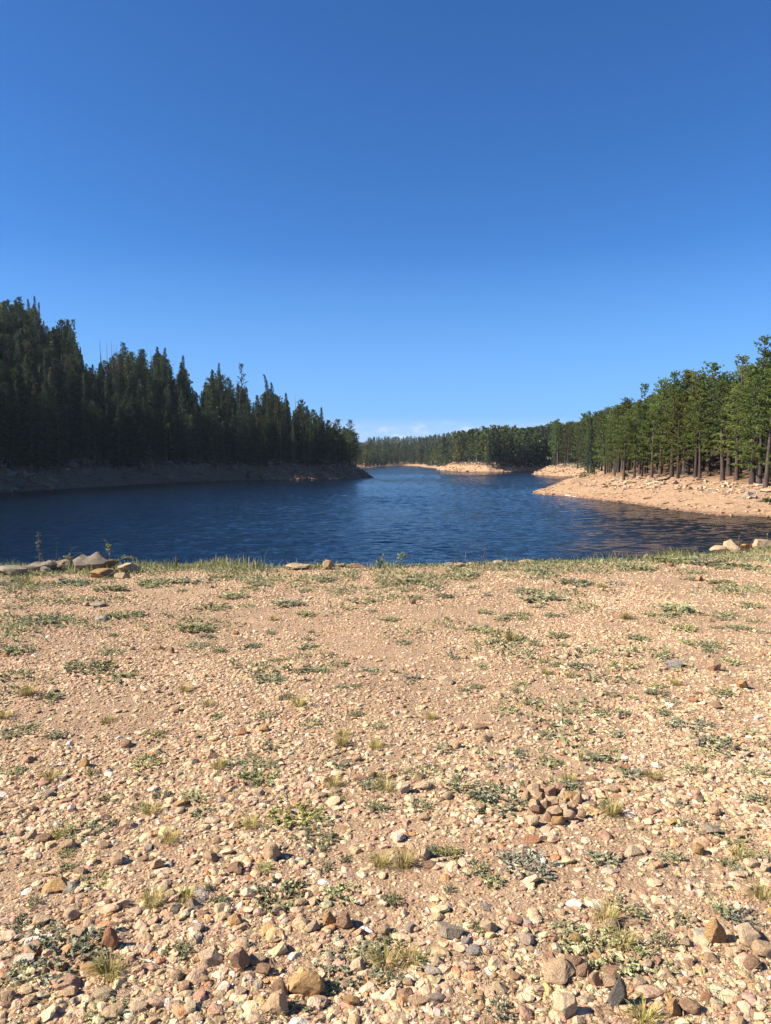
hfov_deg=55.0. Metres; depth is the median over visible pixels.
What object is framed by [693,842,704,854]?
stone
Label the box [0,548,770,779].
ground cover
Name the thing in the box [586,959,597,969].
weed
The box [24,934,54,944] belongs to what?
driftwood
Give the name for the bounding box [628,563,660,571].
weed
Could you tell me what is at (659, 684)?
weed
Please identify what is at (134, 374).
fir tree
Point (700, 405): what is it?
pine tree
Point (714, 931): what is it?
stone
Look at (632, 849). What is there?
stone
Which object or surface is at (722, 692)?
weed
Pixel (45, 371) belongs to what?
fir tree
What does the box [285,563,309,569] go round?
boulder
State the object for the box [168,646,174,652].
stone
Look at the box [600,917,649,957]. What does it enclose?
grass tuft
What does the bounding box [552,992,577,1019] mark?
stone
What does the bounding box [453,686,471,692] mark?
weed
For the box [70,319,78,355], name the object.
pine tree
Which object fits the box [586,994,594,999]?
stone
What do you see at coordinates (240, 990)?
stone
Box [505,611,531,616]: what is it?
weed
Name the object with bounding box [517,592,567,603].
weed
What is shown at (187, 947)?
weed
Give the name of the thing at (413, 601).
stone
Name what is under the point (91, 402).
pine tree
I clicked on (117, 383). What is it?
pine tree
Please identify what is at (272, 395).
fir tree
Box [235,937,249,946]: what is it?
stone
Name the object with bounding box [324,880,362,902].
weed
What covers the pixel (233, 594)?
weed
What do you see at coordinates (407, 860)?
grass tuft
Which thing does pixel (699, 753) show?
weed
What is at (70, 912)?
stone
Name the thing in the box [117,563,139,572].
boulder
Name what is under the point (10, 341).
pine tree
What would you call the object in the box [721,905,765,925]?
weed
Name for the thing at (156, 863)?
stone
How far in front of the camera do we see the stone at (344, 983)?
2.24 m
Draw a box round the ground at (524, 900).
[0,552,770,1023]
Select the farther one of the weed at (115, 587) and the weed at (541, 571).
the weed at (541, 571)
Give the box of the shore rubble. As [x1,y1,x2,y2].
[0,457,770,516]
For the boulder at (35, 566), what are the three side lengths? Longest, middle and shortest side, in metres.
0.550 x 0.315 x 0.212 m
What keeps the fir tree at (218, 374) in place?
on the hills
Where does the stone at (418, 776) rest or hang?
on the ground at (524, 900)
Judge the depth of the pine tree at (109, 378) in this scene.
348.82 m
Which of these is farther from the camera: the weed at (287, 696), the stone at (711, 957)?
the weed at (287, 696)
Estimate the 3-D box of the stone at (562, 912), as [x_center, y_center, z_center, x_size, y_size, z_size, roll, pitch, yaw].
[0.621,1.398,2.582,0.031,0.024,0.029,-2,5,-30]
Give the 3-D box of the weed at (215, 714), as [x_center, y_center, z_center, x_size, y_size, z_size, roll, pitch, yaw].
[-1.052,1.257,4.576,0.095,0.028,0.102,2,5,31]
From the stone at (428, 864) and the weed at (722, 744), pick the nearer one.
the stone at (428, 864)
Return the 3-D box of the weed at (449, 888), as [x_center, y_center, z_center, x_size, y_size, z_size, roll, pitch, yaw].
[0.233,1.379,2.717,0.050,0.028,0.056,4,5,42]
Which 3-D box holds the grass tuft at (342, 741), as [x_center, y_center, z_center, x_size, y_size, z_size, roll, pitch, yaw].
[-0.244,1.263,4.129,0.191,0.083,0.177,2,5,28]
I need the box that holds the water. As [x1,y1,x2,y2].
[0,466,770,568]
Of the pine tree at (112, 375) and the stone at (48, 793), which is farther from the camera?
the pine tree at (112, 375)
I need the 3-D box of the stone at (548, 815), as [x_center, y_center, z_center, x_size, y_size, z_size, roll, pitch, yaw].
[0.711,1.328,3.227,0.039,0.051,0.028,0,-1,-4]
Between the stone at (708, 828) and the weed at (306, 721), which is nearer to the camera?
the stone at (708, 828)
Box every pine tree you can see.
[0,317,13,347]
[0,333,13,366]
[0,383,18,445]
[1,349,14,377]
[2,299,17,327]
[4,339,15,377]
[5,367,25,434]
[7,314,15,340]
[9,370,28,432]
[10,362,31,411]
[11,303,25,328]
[12,330,27,366]
[13,296,27,327]
[20,357,35,412]
[21,340,38,370]
[23,315,37,347]
[26,326,36,357]
[32,350,43,384]
[33,387,65,468]
[35,349,51,374]
[42,325,50,343]
[46,372,60,415]
[53,319,70,360]
[55,357,82,412]
[65,336,76,369]
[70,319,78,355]
[70,344,92,387]
[73,374,94,413]
[78,400,106,469]
[86,370,96,398]
[99,374,109,394]
[105,372,113,396]
[109,366,117,388]
[109,377,123,399]
[109,399,118,431]
[110,352,118,374]
[110,394,121,420]
[116,346,135,387]
[117,341,126,385]
[121,401,145,466]
[129,351,137,368]
[132,349,148,385]
[135,366,151,399]
[139,349,150,388]
[141,367,148,389]
[162,375,171,403]
[189,401,197,425]
[198,407,208,453]
[199,391,207,420]
[199,394,218,440]
[216,374,227,407]
[222,377,237,416]
[224,394,235,427]
[224,417,237,461]
[235,363,248,411]
[236,404,255,458]
[254,418,264,458]
[258,415,273,465]
[263,397,278,427]
[265,417,274,456]
[291,399,306,453]
[305,409,323,464]
[322,420,336,464]
[331,419,347,466]
[341,419,358,465]
[352,432,361,465]
[548,420,559,465]
[550,418,564,465]
[560,422,576,464]
[562,420,576,461]
[570,423,584,468]
[578,411,593,472]
[579,421,586,453]
[583,412,599,469]
[585,421,599,469]
[592,416,613,472]
[593,411,605,470]
[593,416,611,473]
[602,405,628,471]
[603,409,626,475]
[603,445,613,472]
[606,415,633,472]
[608,409,644,470]
[610,410,625,461]
[612,416,635,479]
[613,397,637,469]
[622,400,645,478]
[625,409,651,474]
[625,443,636,472]
[627,403,658,476]
[631,405,669,477]
[636,383,655,473]
[640,388,676,471]
[641,402,654,465]
[644,377,673,474]
[648,423,669,469]
[650,370,694,476]
[656,393,698,478]
[657,386,683,470]
[661,368,701,474]
[663,389,698,473]
[665,372,706,474]
[673,389,716,477]
[679,369,710,475]
[680,361,736,472]
[682,385,711,471]
[686,398,716,478]
[690,373,717,469]
[697,381,740,480]
[698,386,717,465]
[699,372,751,476]
[709,383,758,480]
[712,374,730,456]
[723,354,758,473]
[724,364,770,483]
[724,384,764,470]
[734,368,770,487]
[734,375,770,483]
[738,362,754,381]
[743,334,770,433]
[745,349,770,472]
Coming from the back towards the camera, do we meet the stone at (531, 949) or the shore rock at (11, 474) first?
the shore rock at (11, 474)
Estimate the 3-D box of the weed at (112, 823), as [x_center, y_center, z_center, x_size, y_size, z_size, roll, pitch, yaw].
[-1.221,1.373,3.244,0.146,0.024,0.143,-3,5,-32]
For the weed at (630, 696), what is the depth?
5.00 m
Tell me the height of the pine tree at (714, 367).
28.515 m
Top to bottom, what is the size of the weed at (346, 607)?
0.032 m
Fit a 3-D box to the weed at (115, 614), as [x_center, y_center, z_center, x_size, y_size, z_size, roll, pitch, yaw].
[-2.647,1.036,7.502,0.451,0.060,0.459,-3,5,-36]
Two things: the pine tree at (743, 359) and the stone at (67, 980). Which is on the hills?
the pine tree at (743, 359)
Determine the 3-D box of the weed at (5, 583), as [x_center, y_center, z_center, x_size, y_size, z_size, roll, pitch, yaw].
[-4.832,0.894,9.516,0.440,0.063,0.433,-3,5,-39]
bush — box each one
[576,469,590,476]
[587,464,597,474]
[760,497,770,501]
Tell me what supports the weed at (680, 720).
on the ground at (524, 900)
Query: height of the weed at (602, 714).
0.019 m
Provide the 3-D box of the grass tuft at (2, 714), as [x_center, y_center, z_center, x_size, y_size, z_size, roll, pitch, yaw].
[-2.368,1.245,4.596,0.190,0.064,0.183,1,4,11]
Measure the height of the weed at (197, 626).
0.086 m
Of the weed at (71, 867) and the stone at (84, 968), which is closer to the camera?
the stone at (84, 968)
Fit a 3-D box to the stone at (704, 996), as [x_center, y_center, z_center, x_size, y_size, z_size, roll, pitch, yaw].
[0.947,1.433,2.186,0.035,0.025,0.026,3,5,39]
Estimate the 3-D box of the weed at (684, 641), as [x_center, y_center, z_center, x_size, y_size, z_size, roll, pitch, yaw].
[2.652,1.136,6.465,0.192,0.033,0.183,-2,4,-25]
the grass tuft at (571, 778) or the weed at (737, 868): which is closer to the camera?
the weed at (737, 868)
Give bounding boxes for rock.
[5,472,16,476]
[40,566,51,571]
[322,560,334,569]
[336,563,345,567]
[454,563,465,566]
[623,480,640,482]
[740,544,751,549]
[741,491,751,498]
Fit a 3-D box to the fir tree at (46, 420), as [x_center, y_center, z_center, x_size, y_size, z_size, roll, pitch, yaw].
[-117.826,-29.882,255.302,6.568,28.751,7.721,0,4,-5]
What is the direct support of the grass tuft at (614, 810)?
on the ground at (524, 900)
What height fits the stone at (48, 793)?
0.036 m
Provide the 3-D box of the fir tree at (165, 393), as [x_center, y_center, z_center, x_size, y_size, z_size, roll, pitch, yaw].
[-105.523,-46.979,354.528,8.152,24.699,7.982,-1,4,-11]
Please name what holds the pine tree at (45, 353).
on the hills
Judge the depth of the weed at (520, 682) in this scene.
5.29 m
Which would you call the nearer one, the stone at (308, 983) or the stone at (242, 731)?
the stone at (308, 983)
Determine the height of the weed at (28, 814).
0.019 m
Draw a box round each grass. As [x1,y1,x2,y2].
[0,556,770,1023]
[2,545,770,588]
[159,558,175,569]
[191,562,213,569]
[254,546,270,570]
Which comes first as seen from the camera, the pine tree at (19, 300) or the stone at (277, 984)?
the stone at (277, 984)
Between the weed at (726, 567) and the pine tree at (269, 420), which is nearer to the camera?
the weed at (726, 567)
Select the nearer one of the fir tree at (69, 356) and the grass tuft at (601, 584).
the grass tuft at (601, 584)
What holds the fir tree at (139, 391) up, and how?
on the hills
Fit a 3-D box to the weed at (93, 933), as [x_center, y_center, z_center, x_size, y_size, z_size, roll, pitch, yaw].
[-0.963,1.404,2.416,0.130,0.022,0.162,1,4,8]
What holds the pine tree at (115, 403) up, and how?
on the hills
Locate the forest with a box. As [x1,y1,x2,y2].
[0,300,770,472]
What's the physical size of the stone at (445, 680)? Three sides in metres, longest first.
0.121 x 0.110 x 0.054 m
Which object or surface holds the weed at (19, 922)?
on the ground at (524, 900)
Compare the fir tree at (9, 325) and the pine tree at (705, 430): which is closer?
the pine tree at (705, 430)
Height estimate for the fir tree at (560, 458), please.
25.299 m
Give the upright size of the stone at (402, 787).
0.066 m
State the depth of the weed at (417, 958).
2.35 m
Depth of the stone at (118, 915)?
2.56 m
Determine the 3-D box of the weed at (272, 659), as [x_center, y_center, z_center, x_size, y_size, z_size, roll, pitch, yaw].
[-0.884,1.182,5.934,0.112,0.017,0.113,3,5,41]
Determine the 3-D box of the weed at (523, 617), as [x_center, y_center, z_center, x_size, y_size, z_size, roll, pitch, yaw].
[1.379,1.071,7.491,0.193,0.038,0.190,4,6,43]
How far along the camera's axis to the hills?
259.87 m
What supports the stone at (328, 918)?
on the ground at (524, 900)
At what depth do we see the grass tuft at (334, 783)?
3.62 m
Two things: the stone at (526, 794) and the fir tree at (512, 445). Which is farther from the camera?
the fir tree at (512, 445)
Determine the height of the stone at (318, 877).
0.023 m
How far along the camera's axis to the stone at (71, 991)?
2.18 m
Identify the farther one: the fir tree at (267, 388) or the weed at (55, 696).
the fir tree at (267, 388)
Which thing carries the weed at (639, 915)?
on the ground at (524, 900)
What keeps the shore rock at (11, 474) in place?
on the hills
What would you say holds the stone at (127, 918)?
on the ground at (524, 900)
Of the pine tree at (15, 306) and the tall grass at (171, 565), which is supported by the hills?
the pine tree at (15, 306)
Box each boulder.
[0,565,27,575]
[24,560,57,572]
[56,559,73,569]
[73,552,117,570]
[90,568,119,577]
[114,572,129,578]
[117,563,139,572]
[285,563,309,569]
[347,563,363,568]
[709,545,727,551]
[723,539,741,551]
[752,539,770,549]
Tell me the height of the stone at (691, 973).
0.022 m
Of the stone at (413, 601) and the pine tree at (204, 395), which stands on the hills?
the pine tree at (204, 395)
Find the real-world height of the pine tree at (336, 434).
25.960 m
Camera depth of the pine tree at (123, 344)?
365.34 m
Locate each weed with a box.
[0,578,24,585]
[0,643,33,654]
[0,668,32,680]
[0,721,39,739]
[0,765,27,775]
[0,913,31,931]
[0,962,29,984]
[2,604,26,609]
[4,920,119,986]
[7,831,32,844]
[13,812,33,819]
[14,611,77,627]
[23,569,54,574]
[23,893,42,907]
[30,917,56,935]
[32,692,64,702]
[32,785,53,793]
[42,858,81,876]
[43,729,68,738]
[53,577,93,585]
[55,817,111,844]
[56,847,78,857]
[63,657,116,673]
[76,927,102,959]
[80,869,113,888]
[84,766,102,775]
[84,995,128,1023]
[89,818,120,835]
[92,584,128,591]
[94,670,146,683]
[97,792,122,804]
[101,648,123,654]
[102,609,146,618]
[105,632,118,636]
[123,801,154,814]
[129,752,167,769]
[133,576,181,587]
[141,728,168,739]
[152,789,172,798]
[162,940,195,958]
[171,575,220,584]
[175,621,216,632]
[179,640,215,648]
[181,789,209,803]
[188,805,220,819]
[192,602,229,610]
[196,633,216,638]
[203,882,215,891]
[206,712,223,719]
[208,892,227,906]
[210,646,226,652]
[215,592,249,598]
[221,756,247,767]
[236,768,258,777]
[237,603,254,606]
[237,642,262,649]
[239,765,280,787]
[240,754,272,768]
[243,578,273,585]
[245,752,257,757]
[250,672,287,683]
[251,874,310,912]
[252,709,276,719]
[255,860,273,874]
[258,739,294,751]
[262,798,326,827]
[262,995,310,1021]
[264,761,279,768]
[265,630,277,634]
[266,657,280,661]
[267,578,284,581]
[270,598,305,606]
[280,656,296,660]
[281,693,295,698]
[289,823,322,841]
[291,643,323,649]
[292,588,312,592]
[292,652,312,657]
[295,610,313,616]
[298,717,321,726]
[299,636,313,640]
[301,666,324,672]
[303,836,332,850]
[305,814,334,828]
[309,665,331,672]
[313,935,385,987]
[315,574,335,581]
[315,651,336,657]
[315,859,332,872]
[319,757,351,770]
[320,830,339,841]
[320,975,339,994]
[323,792,345,799]
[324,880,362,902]
[330,660,348,666]
[332,683,348,689]
[339,854,351,862]
[343,606,355,609]
[346,597,374,603]
[348,710,363,716]
[349,938,388,961]
[356,665,382,674]
[358,777,383,789]
[362,799,389,812]
[368,721,386,728]
[368,768,393,781]
[375,928,405,951]
[375,967,403,992]
[377,615,400,621]
[380,576,434,585]
[382,890,403,909]
[383,780,403,789]
[391,586,417,590]
[392,639,411,644]
[397,768,416,777]
[399,674,428,683]
[402,594,427,600]
[403,797,433,811]
[408,762,444,777]
[414,948,450,973]
[424,843,439,858]
[430,742,456,752]
[435,843,465,860]
[437,592,456,597]
[440,770,487,794]
[441,652,461,659]
[443,881,456,893]
[450,573,476,579]
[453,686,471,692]
[459,571,481,576]
[461,856,491,876]
[466,683,482,688]
[466,780,495,794]
[466,799,496,807]
[466,919,482,933]
[467,781,528,815]
[473,664,492,668]
[476,609,494,614]
[476,626,500,633]
[480,873,503,888]
[484,992,518,1023]
[485,762,504,770]
[487,783,502,791]
[490,705,517,714]
[493,615,511,620]
[496,847,557,882]
[502,573,522,577]
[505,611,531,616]
[507,586,543,594]
[509,747,530,757]
[511,687,520,692]
[512,615,533,620]
[512,681,529,686]
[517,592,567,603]
[521,698,537,706]
[522,567,552,575]
[529,604,548,607]
[536,729,558,738]
[538,756,564,766]
[544,611,568,615]
[545,632,570,639]
[545,919,591,953]
[546,777,574,788]
[547,662,563,666]
[552,577,600,586]
[555,642,569,646]
[556,788,573,800]
[559,718,572,723]
[560,778,579,790]
[561,672,583,678]
[562,706,584,715]
[567,661,592,668]
[569,920,651,977]
[578,751,606,760]
[585,849,621,867]
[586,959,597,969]
[587,709,609,718]
[587,797,622,812]
[594,754,617,762]
[595,706,613,714]
[603,580,625,584]
[604,690,620,696]
[604,729,625,737]
[604,746,620,752]
[606,891,644,915]
[607,659,639,669]
[611,708,634,715]
[615,766,645,779]
[616,946,678,987]
[626,634,653,642]
[626,695,638,699]
[627,905,647,919]
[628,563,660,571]
[641,611,663,616]
[643,688,670,696]
[646,682,669,687]
[649,602,701,614]
[651,554,687,563]
[652,652,671,658]
[652,926,677,949]
[655,708,671,716]
[655,849,687,864]
[660,611,680,616]
[661,714,721,731]
[662,699,683,705]
[671,623,698,632]
[671,799,691,808]
[671,816,698,827]
[672,762,714,774]
[673,912,697,927]
[676,555,727,565]
[677,639,699,644]
[680,576,704,580]
[685,570,701,573]
[688,730,749,754]
[690,639,726,649]
[693,749,717,757]
[700,647,716,652]
[708,565,734,568]
[708,578,736,583]
[708,897,738,917]
[709,687,736,696]
[710,609,740,617]
[712,738,732,744]
[713,560,767,569]
[714,824,751,844]
[714,856,737,867]
[715,656,744,664]
[716,617,735,620]
[721,624,757,630]
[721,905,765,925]
[731,864,745,870]
[732,600,765,608]
[733,728,764,736]
[735,765,770,778]
[737,847,770,863]
[740,791,770,804]
[741,617,765,622]
[749,740,768,746]
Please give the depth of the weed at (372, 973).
2.32 m
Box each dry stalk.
[35,532,43,561]
[105,540,112,567]
[114,555,136,568]
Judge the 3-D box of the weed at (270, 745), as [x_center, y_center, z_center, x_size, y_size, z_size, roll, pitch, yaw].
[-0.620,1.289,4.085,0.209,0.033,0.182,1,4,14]
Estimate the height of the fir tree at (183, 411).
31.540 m
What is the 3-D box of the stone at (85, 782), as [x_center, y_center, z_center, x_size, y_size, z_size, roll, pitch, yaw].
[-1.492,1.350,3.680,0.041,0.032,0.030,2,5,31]
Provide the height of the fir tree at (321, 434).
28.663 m
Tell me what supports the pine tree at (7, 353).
on the hills
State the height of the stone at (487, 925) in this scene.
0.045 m
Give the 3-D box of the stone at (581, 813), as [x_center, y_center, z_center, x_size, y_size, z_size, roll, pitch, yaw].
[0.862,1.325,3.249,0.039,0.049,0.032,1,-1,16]
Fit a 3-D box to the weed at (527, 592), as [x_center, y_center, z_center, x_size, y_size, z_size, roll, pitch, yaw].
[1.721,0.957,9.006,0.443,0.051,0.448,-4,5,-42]
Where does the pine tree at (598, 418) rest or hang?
on the hills
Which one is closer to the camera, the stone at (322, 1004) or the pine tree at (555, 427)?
the stone at (322, 1004)
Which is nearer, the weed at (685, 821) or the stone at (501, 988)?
the stone at (501, 988)
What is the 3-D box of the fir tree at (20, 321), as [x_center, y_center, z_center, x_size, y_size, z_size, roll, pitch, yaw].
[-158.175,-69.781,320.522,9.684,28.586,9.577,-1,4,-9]
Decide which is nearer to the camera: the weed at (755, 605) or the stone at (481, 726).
the stone at (481, 726)
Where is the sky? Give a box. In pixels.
[0,0,770,441]
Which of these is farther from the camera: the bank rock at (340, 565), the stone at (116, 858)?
the bank rock at (340, 565)
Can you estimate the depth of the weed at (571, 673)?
5.50 m
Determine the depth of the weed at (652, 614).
7.65 m
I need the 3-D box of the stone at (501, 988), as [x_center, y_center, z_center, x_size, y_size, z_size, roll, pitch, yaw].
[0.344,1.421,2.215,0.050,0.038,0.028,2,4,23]
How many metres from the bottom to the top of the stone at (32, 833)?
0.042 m
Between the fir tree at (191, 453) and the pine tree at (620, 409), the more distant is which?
the fir tree at (191, 453)
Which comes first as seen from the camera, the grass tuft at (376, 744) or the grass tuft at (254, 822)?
the grass tuft at (254, 822)
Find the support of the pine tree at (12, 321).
on the hills
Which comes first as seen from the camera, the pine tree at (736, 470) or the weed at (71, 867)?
the weed at (71, 867)
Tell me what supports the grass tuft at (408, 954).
on the ground at (524, 900)
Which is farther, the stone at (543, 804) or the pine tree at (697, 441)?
the pine tree at (697, 441)
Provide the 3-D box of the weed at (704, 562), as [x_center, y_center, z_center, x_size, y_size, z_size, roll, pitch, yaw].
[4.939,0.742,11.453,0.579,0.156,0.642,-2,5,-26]
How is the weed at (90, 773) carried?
on the ground at (524, 900)
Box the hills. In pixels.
[0,371,770,516]
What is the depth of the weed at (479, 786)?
3.56 m
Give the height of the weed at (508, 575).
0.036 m
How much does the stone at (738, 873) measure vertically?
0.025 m
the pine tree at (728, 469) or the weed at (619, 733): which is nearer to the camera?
the weed at (619, 733)
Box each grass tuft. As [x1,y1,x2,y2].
[0,708,16,720]
[8,575,38,583]
[10,680,43,696]
[35,766,63,780]
[41,821,75,842]
[74,947,129,991]
[96,713,115,724]
[126,883,174,915]
[137,800,162,816]
[154,823,183,846]
[166,882,201,906]
[175,682,191,693]
[202,698,217,707]
[204,754,231,772]
[237,811,260,831]
[267,615,279,620]
[285,695,310,706]
[322,773,348,788]
[333,727,351,736]
[333,732,357,746]
[354,941,412,977]
[362,848,396,871]
[366,738,383,749]
[368,778,394,793]
[385,841,421,872]
[394,939,429,969]
[422,710,439,719]
[499,628,520,640]
[540,667,553,674]
[557,770,581,782]
[581,894,627,932]
[595,792,627,819]
[596,582,608,587]
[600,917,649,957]
[620,611,639,619]
[620,991,669,1023]
[639,766,667,782]
[665,675,684,685]
[724,839,756,860]
[744,877,770,902]
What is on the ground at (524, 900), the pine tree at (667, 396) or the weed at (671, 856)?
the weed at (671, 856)
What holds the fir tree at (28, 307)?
on the hills
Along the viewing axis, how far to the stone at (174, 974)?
2.25 m
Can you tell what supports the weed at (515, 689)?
on the ground at (524, 900)
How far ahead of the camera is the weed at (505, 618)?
7.47 m
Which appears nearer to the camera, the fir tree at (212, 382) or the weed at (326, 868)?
the weed at (326, 868)
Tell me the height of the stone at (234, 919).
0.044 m
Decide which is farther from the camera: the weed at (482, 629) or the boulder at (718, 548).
the boulder at (718, 548)
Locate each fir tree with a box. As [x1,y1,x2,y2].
[0,316,3,342]
[0,335,6,367]
[1,300,5,331]
[4,316,15,349]
[11,333,29,386]
[14,318,25,338]
[20,354,36,424]
[23,325,32,354]
[27,299,32,316]
[32,296,37,341]
[33,364,46,406]
[34,330,42,373]
[36,302,40,340]
[37,382,60,449]
[37,384,53,464]
[42,335,46,347]
[42,355,48,385]
[46,367,63,449]
[53,331,61,365]
[65,320,69,333]
[67,353,73,380]
[77,373,88,421]
[81,386,91,442]
[89,390,95,418]
[100,363,103,382]
[100,380,110,418]
[102,384,110,445]
[111,371,116,406]
[114,403,134,467]
[116,353,126,394]
[122,357,136,408]
[122,399,140,465]
[130,395,143,447]
[131,365,136,401]
[133,365,146,413]
[134,386,143,412]
[137,379,146,409]
[139,397,152,463]
[144,372,155,416]
[145,394,161,448]
[151,347,160,397]
[152,353,160,391]
[155,374,164,426]
[158,367,165,404]
[160,348,168,374]
[160,388,172,425]
[164,405,174,449]
[165,368,176,411]
[165,384,179,438]
[175,370,185,402]
[175,386,182,422]
[175,390,188,450]
[179,355,188,399]
[181,414,196,462]
[184,418,196,465]
[185,381,190,414]
[194,401,202,449]
[203,387,223,455]
[208,371,214,410]
[213,386,219,416]
[215,363,223,406]
[216,383,227,428]
[218,394,225,441]
[233,399,244,456]
[235,383,240,405]
[239,390,245,427]
[241,404,253,453]
[252,414,257,444]
[253,395,264,447]
[261,394,266,425]
[263,375,269,414]
[265,400,274,444]
[267,399,286,456]
[268,382,275,426]
[271,399,278,437]
[275,419,285,464]
[281,394,291,442]
[289,421,296,462]
[295,404,300,441]
[300,424,309,464]
[301,405,312,452]
[306,426,318,466]
[308,418,323,459]
[316,407,327,460]
[507,429,516,466]
[550,430,561,464]
[555,426,565,463]
[561,430,568,463]
[579,423,585,462]
[582,417,596,472]
[740,386,770,478]
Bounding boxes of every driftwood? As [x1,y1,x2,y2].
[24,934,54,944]
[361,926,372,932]
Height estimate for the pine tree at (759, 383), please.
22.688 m
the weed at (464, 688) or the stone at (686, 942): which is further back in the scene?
the weed at (464, 688)
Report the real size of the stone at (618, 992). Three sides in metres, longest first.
0.108 x 0.056 x 0.030 m
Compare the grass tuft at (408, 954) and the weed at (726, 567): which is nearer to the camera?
the grass tuft at (408, 954)
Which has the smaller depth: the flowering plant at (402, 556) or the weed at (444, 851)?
the weed at (444, 851)
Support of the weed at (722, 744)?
on the ground at (524, 900)
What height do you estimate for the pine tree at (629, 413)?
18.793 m
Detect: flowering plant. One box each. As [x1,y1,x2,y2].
[375,554,386,568]
[394,551,407,568]
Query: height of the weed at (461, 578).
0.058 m
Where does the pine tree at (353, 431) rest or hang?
on the hills
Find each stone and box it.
[0,988,15,1000]
[13,953,34,963]
[17,829,26,835]
[22,829,37,840]
[22,986,33,993]
[22,995,37,1005]
[23,756,33,762]
[23,940,40,954]
[32,914,49,925]
[34,833,52,843]
[41,876,69,892]
[43,789,55,797]
[48,686,57,691]
[51,974,81,990]
[54,961,67,970]
[56,925,87,945]
[60,839,76,849]
[61,986,78,996]
[63,907,79,919]
[73,866,87,873]
[79,757,89,766]
[80,962,98,976]
[81,780,89,785]
[90,601,106,606]
[92,986,114,1000]
[95,615,107,620]
[97,840,108,848]
[100,832,109,838]
[101,927,118,949]
[104,899,111,903]
[109,852,122,864]
[114,912,122,917]
[115,899,130,908]
[119,819,133,826]
[120,739,132,747]
[124,916,132,921]
[126,956,136,964]
[129,1001,147,1012]
[137,855,147,861]
[149,858,165,868]
[149,899,159,907]
[151,643,161,649]
[153,748,162,754]
[165,889,177,899]
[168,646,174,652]
[168,904,180,912]
[169,704,179,711]
[170,970,181,980]
[174,799,186,806]
[179,980,188,989]
[184,1000,195,1013]
[187,898,202,908]
[188,806,199,814]
[190,732,198,737]
[191,759,198,763]
[197,910,208,914]
[198,948,222,966]
[199,975,209,982]
[202,850,217,862]
[206,749,217,758]
[211,836,220,843]
[214,878,223,884]
[220,775,232,780]
[226,861,243,873]
[227,914,241,926]
[228,946,250,970]
[232,821,241,827]
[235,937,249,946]
[235,987,245,994]
[237,727,246,735]
[249,953,265,965]
[252,788,263,796]
[255,962,270,974]
[258,724,268,731]
[261,989,288,1015]
[262,841,279,858]
[271,906,281,914]
[271,979,287,994]
[275,695,282,700]
[288,971,324,996]
[292,666,306,670]
[294,897,305,905]
[297,676,305,681]
[304,920,319,931]
[313,995,326,1006]
[315,792,326,797]
[315,874,321,879]
[322,911,335,925]
[331,786,341,792]
[333,946,342,953]
[335,911,352,928]
[336,759,349,766]
[339,979,348,987]
[343,994,359,1004]
[348,956,364,971]
[352,754,361,760]
[352,775,367,781]
[368,771,378,778]
[376,923,390,935]
[386,1011,406,1023]
[390,830,405,841]
[396,781,409,793]
[402,977,413,985]
[404,922,416,932]
[408,995,427,1005]
[410,598,415,603]
[413,773,424,780]
[415,781,431,788]
[418,812,429,820]
[418,848,429,860]
[421,860,435,868]
[427,992,445,1002]
[430,955,444,965]
[437,921,464,938]
[438,675,452,684]
[442,792,452,799]
[451,740,461,748]
[457,723,465,728]
[461,937,472,944]
[465,944,482,955]
[466,964,475,969]
[468,924,475,929]
[471,993,481,1000]
[473,723,486,729]
[474,803,485,809]
[478,735,491,742]
[479,919,497,931]
[491,981,507,993]
[510,972,520,980]
[521,790,530,800]
[523,833,540,842]
[524,779,530,788]
[526,783,540,793]
[527,815,539,825]
[527,946,535,952]
[528,798,539,806]
[530,805,541,813]
[531,983,544,994]
[536,791,545,800]
[539,799,547,808]
[543,785,555,795]
[543,956,574,984]
[544,796,558,806]
[544,811,552,821]
[546,805,562,815]
[551,816,565,825]
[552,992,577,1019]
[554,781,566,790]
[558,909,568,915]
[559,788,567,798]
[559,799,566,805]
[560,803,568,811]
[563,809,574,820]
[564,955,580,965]
[565,790,578,799]
[567,933,583,943]
[573,793,581,803]
[576,962,590,976]
[577,808,585,818]
[586,775,597,781]
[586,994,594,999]
[588,971,600,985]
[600,965,622,977]
[601,918,618,930]
[603,975,615,988]
[605,785,619,792]
[608,977,627,1007]
[609,773,617,778]
[615,713,621,719]
[622,959,630,965]
[624,844,642,856]
[628,919,638,924]
[633,976,646,987]
[636,1004,647,1011]
[640,742,649,746]
[641,959,651,967]
[662,744,670,749]
[664,659,684,667]
[666,998,680,1016]
[679,938,690,946]
[679,997,700,1013]
[682,957,693,967]
[686,971,695,976]
[687,697,698,701]
[687,739,700,746]
[689,916,698,922]
[693,691,702,694]
[693,794,702,801]
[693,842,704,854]
[695,575,702,580]
[699,823,724,832]
[700,992,710,1002]
[704,918,726,943]
[704,952,719,962]
[708,661,720,670]
[708,807,720,815]
[711,703,721,708]
[731,870,749,876]
[731,995,743,1003]
[732,946,741,953]
[736,680,747,687]
[738,922,760,946]
[739,886,755,896]
[743,858,758,866]
[743,954,760,969]
[748,806,761,811]
[751,940,770,957]
[752,825,760,830]
[759,864,769,872]
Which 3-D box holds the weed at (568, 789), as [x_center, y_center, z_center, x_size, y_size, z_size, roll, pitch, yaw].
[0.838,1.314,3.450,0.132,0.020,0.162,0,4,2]
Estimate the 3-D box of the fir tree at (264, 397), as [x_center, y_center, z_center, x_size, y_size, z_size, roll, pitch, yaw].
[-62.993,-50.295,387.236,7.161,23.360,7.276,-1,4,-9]
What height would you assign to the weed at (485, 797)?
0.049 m
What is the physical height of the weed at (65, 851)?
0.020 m

